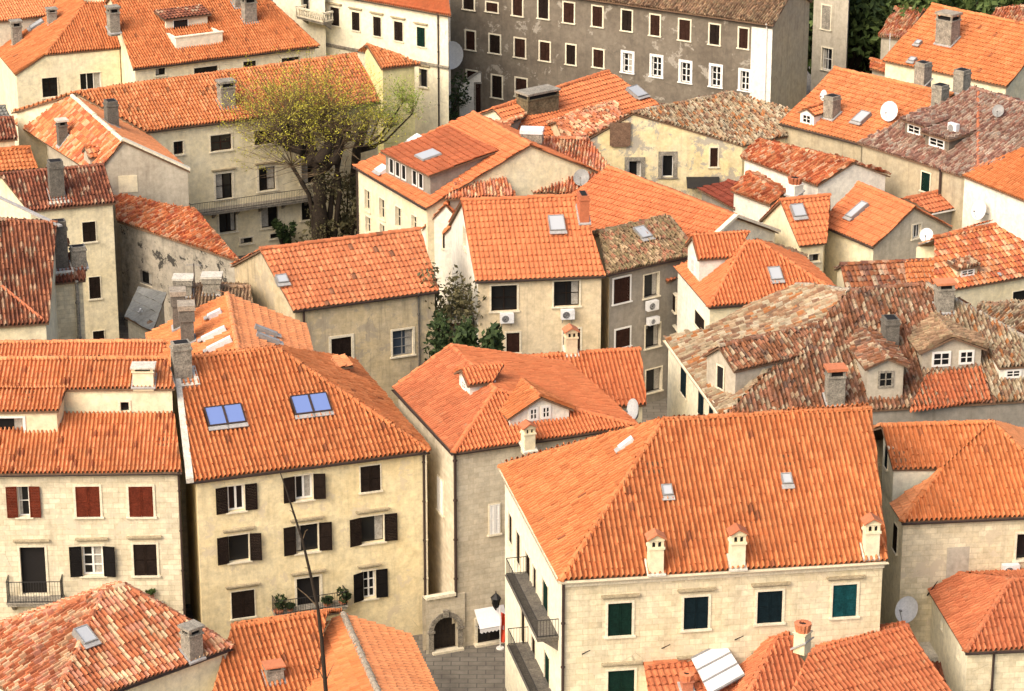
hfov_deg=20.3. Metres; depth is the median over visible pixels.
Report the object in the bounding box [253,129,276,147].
window
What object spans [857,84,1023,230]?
house
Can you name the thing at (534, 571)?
window
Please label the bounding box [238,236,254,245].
window
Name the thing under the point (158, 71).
window
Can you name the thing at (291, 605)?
potted plant
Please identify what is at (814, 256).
window
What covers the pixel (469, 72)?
window
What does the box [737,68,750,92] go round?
window
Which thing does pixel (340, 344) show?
window
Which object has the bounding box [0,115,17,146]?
house
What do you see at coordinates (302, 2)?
window
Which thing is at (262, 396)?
house
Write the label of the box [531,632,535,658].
window
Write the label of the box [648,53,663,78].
window
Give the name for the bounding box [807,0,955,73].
tree
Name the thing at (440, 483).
window
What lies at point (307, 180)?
window
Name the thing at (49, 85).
window
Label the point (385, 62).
house
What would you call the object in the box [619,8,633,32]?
window
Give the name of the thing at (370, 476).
window
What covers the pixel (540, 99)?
chimney
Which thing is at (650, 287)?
window
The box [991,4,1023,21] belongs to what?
house
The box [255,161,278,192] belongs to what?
window
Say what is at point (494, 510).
window
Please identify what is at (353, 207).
shrub
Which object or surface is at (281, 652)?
house
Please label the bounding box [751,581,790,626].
window
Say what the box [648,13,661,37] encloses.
window
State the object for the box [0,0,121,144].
house
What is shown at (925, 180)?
window
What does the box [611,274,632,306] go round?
window
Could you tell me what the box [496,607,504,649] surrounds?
flag
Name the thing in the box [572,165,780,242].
house
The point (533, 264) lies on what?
house
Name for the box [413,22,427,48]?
window
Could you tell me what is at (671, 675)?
house
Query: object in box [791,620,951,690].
house
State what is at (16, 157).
house
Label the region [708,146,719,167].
window
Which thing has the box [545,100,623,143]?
house
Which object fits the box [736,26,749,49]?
window
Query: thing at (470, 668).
street paving
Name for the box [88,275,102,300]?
window
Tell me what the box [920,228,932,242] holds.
satellite dish
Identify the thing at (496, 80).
window
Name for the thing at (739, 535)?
house
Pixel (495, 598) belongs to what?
wall lantern
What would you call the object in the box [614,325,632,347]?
window
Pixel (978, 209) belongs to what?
satellite dish
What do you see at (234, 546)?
window
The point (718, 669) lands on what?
roof panel
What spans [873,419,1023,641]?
house
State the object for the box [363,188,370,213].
window
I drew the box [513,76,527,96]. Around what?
window
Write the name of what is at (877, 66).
house
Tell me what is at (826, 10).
window
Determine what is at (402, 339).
window
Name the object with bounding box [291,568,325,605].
window
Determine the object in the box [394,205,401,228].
window
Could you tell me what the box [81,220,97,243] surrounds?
window
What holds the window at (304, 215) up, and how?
in the house at (235, 207)
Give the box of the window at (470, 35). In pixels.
[464,29,476,51]
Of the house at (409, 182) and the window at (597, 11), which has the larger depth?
the window at (597, 11)
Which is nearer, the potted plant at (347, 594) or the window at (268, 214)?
the potted plant at (347, 594)
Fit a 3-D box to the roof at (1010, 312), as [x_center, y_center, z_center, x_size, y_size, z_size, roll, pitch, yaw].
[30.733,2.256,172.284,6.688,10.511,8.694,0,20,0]
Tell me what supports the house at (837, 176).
on the street paving
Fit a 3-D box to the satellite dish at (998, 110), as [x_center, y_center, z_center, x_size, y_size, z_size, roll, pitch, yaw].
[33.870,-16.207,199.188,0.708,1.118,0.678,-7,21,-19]
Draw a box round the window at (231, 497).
[215,483,257,514]
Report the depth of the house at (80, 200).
190.21 m
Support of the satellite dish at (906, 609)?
on the house at (892, 656)
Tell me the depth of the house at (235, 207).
209.21 m
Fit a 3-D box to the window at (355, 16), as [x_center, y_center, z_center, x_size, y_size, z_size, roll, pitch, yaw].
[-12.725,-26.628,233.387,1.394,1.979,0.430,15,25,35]
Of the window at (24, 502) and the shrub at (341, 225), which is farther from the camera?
the shrub at (341, 225)
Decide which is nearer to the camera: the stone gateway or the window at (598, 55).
the stone gateway
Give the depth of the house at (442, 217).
193.10 m
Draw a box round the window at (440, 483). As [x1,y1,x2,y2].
[435,474,444,517]
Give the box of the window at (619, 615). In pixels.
[601,593,639,639]
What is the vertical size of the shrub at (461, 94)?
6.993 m
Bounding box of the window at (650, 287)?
[642,271,660,300]
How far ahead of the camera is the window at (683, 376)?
164.39 m
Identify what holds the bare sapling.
on the street paving
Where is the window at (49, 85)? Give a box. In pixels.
[41,76,58,98]
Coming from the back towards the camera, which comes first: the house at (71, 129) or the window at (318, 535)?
the house at (71, 129)
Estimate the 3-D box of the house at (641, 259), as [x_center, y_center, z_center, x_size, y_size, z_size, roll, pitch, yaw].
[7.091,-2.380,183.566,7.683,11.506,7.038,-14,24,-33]
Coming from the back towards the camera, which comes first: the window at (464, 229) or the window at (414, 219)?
the window at (414, 219)
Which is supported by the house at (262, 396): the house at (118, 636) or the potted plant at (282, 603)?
the potted plant at (282, 603)
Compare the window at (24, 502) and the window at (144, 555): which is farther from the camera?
the window at (144, 555)
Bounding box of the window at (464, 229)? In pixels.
[462,224,466,252]
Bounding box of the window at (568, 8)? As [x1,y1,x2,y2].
[561,0,575,24]
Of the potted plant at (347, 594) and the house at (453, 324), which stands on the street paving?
the house at (453, 324)
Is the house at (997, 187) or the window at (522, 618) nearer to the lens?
the window at (522, 618)
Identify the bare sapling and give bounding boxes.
[279,471,333,690]
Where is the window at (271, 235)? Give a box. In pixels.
[268,232,278,240]
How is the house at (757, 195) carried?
on the street paving
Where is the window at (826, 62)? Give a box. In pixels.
[819,46,833,71]
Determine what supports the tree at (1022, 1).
on the street paving
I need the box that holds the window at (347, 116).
[342,116,352,135]
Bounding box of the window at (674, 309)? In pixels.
[671,292,676,314]
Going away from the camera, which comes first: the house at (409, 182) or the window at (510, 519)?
the window at (510, 519)
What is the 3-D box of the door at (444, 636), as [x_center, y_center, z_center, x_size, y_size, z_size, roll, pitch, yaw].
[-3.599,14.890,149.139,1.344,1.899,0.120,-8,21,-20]
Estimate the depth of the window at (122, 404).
146.64 m
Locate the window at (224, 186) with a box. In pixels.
[211,167,235,201]
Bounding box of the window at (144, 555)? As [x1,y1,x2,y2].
[126,535,161,577]
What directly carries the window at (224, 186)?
in the house at (235, 207)
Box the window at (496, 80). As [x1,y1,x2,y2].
[490,73,503,99]
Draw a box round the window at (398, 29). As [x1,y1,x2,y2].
[390,16,405,42]
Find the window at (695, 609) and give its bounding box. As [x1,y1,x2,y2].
[677,587,716,632]
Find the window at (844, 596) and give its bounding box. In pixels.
[827,574,865,619]
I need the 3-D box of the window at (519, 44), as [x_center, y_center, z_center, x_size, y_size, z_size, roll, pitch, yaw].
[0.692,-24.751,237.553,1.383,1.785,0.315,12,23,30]
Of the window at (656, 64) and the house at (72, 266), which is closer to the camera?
the house at (72, 266)
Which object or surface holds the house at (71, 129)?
on the street paving
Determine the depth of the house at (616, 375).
162.01 m
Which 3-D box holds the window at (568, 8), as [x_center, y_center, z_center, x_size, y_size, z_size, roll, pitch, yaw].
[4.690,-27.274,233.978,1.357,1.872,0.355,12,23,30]
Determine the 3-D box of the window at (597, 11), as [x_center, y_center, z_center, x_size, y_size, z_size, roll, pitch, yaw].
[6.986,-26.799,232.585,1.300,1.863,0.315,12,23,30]
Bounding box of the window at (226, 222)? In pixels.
[217,212,238,234]
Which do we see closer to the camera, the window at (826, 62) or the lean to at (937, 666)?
the lean to at (937, 666)
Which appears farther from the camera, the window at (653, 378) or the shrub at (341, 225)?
the shrub at (341, 225)
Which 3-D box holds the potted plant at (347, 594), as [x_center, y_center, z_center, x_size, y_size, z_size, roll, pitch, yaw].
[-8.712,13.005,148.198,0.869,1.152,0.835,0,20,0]
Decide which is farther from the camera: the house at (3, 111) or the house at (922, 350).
the house at (3, 111)
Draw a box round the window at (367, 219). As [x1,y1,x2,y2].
[364,214,370,233]
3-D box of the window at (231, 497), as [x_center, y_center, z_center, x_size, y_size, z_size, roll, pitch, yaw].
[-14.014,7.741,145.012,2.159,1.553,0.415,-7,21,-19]
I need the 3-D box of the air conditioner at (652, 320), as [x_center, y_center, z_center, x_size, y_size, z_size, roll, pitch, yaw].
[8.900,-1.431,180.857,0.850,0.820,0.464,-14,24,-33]
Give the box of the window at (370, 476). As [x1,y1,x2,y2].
[358,463,382,494]
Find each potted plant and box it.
[145,588,156,596]
[273,593,287,613]
[286,602,294,611]
[321,595,333,606]
[336,586,351,603]
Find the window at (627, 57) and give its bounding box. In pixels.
[619,50,634,74]
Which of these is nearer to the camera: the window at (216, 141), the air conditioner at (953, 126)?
the air conditioner at (953, 126)
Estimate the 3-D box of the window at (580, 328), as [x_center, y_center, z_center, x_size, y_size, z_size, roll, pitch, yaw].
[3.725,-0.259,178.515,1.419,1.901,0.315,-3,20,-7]
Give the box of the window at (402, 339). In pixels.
[390,326,415,358]
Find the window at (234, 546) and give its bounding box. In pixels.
[217,526,261,565]
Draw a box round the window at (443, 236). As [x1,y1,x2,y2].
[441,230,444,249]
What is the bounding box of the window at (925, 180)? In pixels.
[919,170,930,191]
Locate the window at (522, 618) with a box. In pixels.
[520,608,525,643]
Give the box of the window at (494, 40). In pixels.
[487,33,501,54]
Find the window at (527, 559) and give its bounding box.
[525,549,530,580]
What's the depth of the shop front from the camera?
149.81 m
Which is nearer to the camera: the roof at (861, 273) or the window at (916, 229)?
the roof at (861, 273)
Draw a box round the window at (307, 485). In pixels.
[283,473,325,503]
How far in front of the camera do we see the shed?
180.99 m
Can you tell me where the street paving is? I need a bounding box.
[118,0,810,690]
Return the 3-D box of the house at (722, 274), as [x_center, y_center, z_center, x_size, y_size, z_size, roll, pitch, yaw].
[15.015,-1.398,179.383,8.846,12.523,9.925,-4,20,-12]
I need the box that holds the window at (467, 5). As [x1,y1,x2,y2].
[461,0,475,11]
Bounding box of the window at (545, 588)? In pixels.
[542,575,548,615]
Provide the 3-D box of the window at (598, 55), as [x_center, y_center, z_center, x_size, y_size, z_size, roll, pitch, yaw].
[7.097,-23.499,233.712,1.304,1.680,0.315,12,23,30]
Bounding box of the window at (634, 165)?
[624,157,645,178]
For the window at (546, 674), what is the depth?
134.34 m
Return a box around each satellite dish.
[448,41,462,68]
[573,169,588,185]
[626,398,638,420]
[819,90,826,100]
[880,101,897,122]
[895,596,917,623]
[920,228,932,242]
[972,200,988,219]
[992,104,1003,116]
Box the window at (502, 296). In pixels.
[489,283,519,313]
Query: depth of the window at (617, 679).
131.10 m
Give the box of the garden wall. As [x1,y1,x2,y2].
[459,71,482,115]
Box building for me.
[450,0,812,119]
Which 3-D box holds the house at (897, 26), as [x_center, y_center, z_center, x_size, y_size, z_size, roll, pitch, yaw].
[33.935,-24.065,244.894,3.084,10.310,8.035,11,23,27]
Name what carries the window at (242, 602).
in the house at (262, 396)
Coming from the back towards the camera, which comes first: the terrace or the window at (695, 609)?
the terrace
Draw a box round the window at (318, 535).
[283,515,331,556]
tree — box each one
[196,34,419,239]
[345,73,434,233]
[417,260,486,353]
[807,0,902,72]
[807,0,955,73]
[847,0,999,73]
[948,0,1023,9]
[949,0,1023,13]
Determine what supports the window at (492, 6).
in the building
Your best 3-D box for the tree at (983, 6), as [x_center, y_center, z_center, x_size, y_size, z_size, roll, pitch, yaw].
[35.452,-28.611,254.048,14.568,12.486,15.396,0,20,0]
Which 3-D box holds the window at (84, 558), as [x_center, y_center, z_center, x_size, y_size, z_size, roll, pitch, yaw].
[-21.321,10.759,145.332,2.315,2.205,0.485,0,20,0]
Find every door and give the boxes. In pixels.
[434,617,454,648]
[478,624,499,642]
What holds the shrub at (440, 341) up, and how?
on the street paving
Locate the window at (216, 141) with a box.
[209,132,233,153]
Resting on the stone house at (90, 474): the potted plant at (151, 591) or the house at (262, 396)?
the potted plant at (151, 591)
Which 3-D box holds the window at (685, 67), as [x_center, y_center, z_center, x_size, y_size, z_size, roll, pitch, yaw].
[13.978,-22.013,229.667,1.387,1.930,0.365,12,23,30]
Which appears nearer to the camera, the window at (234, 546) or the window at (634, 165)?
the window at (234, 546)
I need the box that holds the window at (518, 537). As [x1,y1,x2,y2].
[514,528,520,571]
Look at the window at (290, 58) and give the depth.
224.53 m
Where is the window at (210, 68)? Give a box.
[193,64,218,73]
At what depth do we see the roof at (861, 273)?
179.03 m
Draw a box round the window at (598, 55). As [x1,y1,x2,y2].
[591,47,604,69]
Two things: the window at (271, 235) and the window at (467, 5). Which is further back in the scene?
the window at (467, 5)
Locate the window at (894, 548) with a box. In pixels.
[891,521,898,555]
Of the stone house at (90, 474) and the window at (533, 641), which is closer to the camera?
the window at (533, 641)
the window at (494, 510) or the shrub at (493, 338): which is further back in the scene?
the shrub at (493, 338)
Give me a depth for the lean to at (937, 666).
136.88 m
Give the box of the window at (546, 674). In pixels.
[543,647,549,687]
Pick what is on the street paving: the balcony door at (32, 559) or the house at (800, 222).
the house at (800, 222)
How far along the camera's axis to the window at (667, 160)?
208.32 m
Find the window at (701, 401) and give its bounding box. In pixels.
[696,391,704,414]
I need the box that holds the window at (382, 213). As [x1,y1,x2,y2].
[378,196,385,222]
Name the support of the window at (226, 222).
in the house at (235, 207)
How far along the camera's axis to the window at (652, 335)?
181.70 m
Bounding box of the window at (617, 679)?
[601,660,641,690]
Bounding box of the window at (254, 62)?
[242,59,257,66]
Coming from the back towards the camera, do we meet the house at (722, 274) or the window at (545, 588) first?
the house at (722, 274)
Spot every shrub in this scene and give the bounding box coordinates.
[271,218,297,243]
[294,213,356,242]
[326,169,358,234]
[422,309,479,361]
[449,69,471,120]
[449,97,455,119]
[452,320,505,350]
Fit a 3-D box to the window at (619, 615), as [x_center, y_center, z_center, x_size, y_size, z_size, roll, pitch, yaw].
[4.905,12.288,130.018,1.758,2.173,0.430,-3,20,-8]
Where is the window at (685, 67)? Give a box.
[677,59,692,84]
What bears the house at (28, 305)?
on the street paving
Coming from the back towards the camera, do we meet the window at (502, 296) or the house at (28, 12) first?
the house at (28, 12)
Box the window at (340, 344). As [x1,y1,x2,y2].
[329,333,354,357]
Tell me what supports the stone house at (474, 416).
on the street paving
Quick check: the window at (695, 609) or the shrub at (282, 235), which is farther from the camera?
the shrub at (282, 235)
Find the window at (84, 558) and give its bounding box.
[69,537,115,577]
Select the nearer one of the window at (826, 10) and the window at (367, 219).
the window at (367, 219)
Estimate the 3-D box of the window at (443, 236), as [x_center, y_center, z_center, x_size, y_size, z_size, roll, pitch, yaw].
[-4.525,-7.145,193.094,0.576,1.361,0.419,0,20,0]
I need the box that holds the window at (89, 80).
[79,71,101,89]
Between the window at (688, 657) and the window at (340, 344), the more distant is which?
the window at (340, 344)
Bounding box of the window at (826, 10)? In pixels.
[819,3,831,31]
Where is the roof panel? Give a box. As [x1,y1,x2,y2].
[691,648,744,690]
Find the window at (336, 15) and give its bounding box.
[326,2,341,27]
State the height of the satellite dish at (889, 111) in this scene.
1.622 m
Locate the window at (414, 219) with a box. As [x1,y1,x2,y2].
[411,213,417,227]
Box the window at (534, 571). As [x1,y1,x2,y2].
[532,562,536,592]
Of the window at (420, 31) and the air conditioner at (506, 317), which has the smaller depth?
the air conditioner at (506, 317)
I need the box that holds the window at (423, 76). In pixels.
[418,64,429,88]
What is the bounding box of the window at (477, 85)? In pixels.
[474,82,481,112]
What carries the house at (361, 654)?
on the street paving
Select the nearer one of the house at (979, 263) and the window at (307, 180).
the house at (979, 263)
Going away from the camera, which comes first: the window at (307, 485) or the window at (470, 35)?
the window at (307, 485)
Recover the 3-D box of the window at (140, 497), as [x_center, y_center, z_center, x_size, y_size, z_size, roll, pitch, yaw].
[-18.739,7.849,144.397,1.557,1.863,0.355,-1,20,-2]
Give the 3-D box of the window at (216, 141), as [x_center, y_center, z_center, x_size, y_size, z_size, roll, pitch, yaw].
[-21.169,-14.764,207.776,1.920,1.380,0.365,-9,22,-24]
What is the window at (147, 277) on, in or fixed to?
in the house at (161, 243)
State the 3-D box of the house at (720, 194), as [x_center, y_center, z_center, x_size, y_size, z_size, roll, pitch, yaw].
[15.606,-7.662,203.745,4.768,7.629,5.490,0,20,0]
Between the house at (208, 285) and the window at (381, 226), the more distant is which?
the window at (381, 226)
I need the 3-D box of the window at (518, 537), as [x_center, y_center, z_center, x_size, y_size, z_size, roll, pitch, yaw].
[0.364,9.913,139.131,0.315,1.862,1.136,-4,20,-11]
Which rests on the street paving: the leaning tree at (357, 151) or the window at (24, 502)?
the leaning tree at (357, 151)
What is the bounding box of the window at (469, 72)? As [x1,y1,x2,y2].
[465,69,477,77]
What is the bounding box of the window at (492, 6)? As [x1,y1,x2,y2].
[484,0,499,13]
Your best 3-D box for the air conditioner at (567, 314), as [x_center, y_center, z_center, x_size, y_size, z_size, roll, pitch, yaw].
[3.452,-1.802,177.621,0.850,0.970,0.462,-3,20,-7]
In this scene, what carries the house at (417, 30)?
on the street paving
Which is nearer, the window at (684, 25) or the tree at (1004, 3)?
the window at (684, 25)
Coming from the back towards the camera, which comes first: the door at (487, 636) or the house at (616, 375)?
the house at (616, 375)
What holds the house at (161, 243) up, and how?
on the street paving
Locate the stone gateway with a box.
[422,591,464,655]
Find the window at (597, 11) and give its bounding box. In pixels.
[590,4,603,28]
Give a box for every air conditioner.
[500,312,513,325]
[561,308,574,322]
[645,299,658,314]
[646,315,659,328]
[947,122,959,131]
[1001,563,1019,570]
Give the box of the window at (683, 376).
[679,367,686,400]
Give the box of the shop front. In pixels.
[473,618,504,647]
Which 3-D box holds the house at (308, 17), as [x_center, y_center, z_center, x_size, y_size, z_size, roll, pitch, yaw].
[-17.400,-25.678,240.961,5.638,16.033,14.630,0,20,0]
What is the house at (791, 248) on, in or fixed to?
on the street paving
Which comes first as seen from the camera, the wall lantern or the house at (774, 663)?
the house at (774, 663)
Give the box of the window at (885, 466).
[883,445,893,471]
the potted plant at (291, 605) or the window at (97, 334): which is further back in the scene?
the window at (97, 334)
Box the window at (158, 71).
[154,67,167,76]
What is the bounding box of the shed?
[125,286,166,338]
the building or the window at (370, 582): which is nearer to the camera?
the window at (370, 582)
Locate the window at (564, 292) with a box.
[551,279,581,308]
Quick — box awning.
[474,605,504,633]
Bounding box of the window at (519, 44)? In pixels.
[512,36,526,59]
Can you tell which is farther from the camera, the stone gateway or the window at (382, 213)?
the window at (382, 213)
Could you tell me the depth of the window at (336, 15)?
234.56 m
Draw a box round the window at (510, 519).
[506,510,512,549]
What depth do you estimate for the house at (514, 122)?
207.69 m
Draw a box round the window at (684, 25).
[676,17,691,42]
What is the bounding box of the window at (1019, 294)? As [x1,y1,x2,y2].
[1012,289,1023,299]
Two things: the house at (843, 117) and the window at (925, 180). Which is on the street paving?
the house at (843, 117)
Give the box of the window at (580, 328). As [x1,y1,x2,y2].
[561,327,581,350]
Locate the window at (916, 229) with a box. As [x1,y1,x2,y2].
[910,222,922,240]
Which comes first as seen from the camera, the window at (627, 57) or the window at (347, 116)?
the window at (347, 116)
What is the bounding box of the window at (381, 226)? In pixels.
[379,222,384,231]
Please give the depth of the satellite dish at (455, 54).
240.43 m
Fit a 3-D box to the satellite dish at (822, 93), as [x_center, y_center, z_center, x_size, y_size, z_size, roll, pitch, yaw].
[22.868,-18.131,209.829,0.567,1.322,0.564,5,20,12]
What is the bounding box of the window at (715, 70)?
[707,63,722,88]
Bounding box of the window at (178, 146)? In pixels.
[172,139,185,155]
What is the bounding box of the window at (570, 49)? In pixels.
[564,43,576,66]
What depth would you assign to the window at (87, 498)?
144.23 m
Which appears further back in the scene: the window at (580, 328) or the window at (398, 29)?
the window at (398, 29)
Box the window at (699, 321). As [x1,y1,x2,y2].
[693,308,704,328]
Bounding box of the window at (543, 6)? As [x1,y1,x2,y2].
[536,0,549,20]
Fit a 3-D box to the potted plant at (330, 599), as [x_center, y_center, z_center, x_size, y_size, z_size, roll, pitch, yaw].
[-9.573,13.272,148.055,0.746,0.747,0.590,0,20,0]
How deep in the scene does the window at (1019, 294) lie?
180.37 m
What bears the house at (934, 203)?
on the street paving
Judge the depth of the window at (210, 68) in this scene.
221.43 m
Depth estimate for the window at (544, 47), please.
236.34 m
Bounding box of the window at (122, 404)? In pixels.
[117,400,132,412]
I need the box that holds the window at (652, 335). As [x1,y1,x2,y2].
[643,321,661,350]
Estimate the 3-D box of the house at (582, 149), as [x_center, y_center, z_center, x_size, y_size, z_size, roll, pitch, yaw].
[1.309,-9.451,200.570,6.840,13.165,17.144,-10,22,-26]
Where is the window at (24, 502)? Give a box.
[5,484,40,518]
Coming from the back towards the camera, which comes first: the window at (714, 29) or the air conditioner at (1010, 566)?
the window at (714, 29)
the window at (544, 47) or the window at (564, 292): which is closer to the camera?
the window at (564, 292)
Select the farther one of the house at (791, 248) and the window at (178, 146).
the window at (178, 146)
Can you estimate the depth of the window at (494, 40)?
238.84 m
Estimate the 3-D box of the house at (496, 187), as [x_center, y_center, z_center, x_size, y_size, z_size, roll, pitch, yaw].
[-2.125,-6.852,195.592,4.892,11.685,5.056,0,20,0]
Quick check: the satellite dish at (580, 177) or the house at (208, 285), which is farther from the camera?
the satellite dish at (580, 177)
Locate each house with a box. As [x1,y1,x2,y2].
[0,0,54,103]
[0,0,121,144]
[0,104,9,115]
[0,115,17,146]
[0,145,37,171]
[0,158,118,339]
[0,196,69,339]
[0,338,164,355]
[0,354,185,619]
[0,581,233,690]
[11,52,381,255]
[15,94,190,311]
[54,218,88,339]
[104,0,320,83]
[145,286,430,638]
[172,271,252,307]
[212,607,341,690]
[230,227,439,407]
[273,0,333,56]
[303,611,438,690]
[325,0,450,134]
[351,110,599,271]
[358,42,420,153]
[391,343,637,645]
[421,200,453,315]
[442,225,451,315]
[443,303,472,336]
[444,175,515,210]
[448,190,605,353]
[478,69,658,135]
[495,112,526,129]
[497,402,888,690]
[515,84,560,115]
[520,126,609,193]
[525,323,646,423]
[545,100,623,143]
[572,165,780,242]
[587,90,791,199]
[592,213,687,402]
[643,659,735,690]
[662,277,1023,426]
[666,277,677,283]
[671,229,836,332]
[697,179,736,211]
[730,170,804,222]
[731,619,813,690]
[740,137,890,209]
[753,238,807,257]
[759,193,831,272]
[778,60,971,161]
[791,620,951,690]
[811,0,849,90]
[824,181,951,284]
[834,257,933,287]
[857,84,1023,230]
[869,57,884,76]
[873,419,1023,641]
[878,4,925,59]
[882,2,1023,99]
[900,189,954,231]
[916,220,1023,306]
[928,567,1023,690]
[962,147,1023,240]
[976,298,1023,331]
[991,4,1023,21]
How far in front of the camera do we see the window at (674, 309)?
181.17 m
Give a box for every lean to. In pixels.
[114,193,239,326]
[932,661,945,681]
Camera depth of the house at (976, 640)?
133.93 m
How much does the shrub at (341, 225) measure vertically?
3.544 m
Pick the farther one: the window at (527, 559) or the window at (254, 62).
the window at (254, 62)
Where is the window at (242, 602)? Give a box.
[225,582,259,621]
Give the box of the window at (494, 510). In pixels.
[487,502,501,536]
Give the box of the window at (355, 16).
[348,6,361,31]
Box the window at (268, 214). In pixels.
[259,206,279,229]
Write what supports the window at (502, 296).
in the house at (533, 264)
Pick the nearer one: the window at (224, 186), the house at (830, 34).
the window at (224, 186)
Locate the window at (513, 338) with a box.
[505,331,522,353]
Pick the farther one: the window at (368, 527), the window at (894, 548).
the window at (368, 527)
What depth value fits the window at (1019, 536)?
138.13 m
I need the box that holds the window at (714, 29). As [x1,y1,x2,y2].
[707,22,720,46]
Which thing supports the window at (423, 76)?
in the house at (417, 30)
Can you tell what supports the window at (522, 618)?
in the house at (739, 535)
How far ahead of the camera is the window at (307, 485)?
146.07 m
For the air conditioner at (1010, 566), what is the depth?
137.84 m
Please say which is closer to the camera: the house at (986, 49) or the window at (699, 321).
the window at (699, 321)
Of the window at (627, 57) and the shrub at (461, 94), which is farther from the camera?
the shrub at (461, 94)
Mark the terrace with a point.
(929, 651)
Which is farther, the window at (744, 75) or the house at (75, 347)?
the window at (744, 75)
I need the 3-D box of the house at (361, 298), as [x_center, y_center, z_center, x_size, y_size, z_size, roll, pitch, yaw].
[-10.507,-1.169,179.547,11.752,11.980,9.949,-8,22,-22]
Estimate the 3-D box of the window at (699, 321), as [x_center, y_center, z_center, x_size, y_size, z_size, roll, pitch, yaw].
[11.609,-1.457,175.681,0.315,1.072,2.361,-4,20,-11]
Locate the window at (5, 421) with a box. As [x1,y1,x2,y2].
[0,416,25,431]
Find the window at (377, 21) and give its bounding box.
[369,11,383,37]
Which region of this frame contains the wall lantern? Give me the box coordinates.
[491,591,500,609]
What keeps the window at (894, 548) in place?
in the house at (952, 491)
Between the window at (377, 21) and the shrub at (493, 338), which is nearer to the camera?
the shrub at (493, 338)
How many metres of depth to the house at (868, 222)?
189.82 m
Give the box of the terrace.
[918,641,937,661]
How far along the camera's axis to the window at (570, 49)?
235.02 m
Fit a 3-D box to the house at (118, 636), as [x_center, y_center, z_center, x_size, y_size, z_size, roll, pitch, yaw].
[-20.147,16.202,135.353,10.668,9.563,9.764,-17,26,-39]
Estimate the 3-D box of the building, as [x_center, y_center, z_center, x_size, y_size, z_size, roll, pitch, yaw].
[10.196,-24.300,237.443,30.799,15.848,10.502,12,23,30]
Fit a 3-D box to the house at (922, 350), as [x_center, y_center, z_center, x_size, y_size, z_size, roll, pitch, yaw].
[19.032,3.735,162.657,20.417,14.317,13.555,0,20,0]
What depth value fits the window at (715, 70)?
228.35 m
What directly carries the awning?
attached to the stone house at (474, 416)
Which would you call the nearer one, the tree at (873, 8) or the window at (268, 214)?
the window at (268, 214)
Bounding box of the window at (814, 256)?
[808,253,820,263]
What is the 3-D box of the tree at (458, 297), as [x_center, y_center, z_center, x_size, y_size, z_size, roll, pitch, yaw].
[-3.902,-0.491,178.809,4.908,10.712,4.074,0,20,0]
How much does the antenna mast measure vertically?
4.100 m
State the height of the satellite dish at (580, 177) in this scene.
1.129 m
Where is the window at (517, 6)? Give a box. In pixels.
[510,0,523,17]
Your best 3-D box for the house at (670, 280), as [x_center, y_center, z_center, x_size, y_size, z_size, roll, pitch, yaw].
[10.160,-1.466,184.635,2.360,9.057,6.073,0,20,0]
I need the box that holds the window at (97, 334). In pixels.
[92,329,104,338]
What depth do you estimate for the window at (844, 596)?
131.35 m
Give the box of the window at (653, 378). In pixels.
[645,365,663,394]
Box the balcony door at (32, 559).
[13,539,50,595]
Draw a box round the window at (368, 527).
[350,507,397,547]
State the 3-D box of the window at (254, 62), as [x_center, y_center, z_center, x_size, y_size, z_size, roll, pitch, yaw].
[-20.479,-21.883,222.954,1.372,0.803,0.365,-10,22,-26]
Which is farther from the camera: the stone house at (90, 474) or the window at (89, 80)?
the window at (89, 80)
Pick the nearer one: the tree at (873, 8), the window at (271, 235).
the window at (271, 235)
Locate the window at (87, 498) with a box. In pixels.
[73,484,103,518]
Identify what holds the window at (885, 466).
in the house at (952, 491)
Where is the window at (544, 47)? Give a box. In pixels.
[537,40,551,62]
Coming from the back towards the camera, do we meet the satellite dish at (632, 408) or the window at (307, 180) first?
the window at (307, 180)
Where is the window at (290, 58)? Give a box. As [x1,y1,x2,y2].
[281,55,300,61]
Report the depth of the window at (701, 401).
160.78 m
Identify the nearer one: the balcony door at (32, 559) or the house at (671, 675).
the house at (671, 675)
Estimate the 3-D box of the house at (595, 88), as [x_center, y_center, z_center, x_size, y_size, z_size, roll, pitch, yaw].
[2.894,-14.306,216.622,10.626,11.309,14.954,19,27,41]
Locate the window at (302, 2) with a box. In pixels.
[300,0,311,14]
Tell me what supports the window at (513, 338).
in the house at (533, 264)
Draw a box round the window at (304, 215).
[300,202,313,222]
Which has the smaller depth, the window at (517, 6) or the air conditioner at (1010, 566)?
the air conditioner at (1010, 566)
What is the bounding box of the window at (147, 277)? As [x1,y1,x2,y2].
[140,271,151,286]
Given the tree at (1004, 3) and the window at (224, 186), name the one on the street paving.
the tree at (1004, 3)
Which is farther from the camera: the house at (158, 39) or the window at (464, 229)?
the house at (158, 39)
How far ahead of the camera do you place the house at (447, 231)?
192.18 m
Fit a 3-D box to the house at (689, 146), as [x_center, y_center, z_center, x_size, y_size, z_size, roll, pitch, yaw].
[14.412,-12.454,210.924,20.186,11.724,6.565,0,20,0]
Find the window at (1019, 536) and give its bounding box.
[1012,532,1023,562]
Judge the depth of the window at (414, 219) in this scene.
194.70 m
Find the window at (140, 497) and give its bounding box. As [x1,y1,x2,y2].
[126,484,156,518]
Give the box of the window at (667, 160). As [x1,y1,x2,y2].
[657,151,677,178]
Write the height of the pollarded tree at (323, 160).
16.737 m
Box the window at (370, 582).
[353,563,387,602]
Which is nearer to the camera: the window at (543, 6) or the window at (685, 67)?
the window at (685, 67)
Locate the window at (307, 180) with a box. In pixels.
[298,155,313,186]

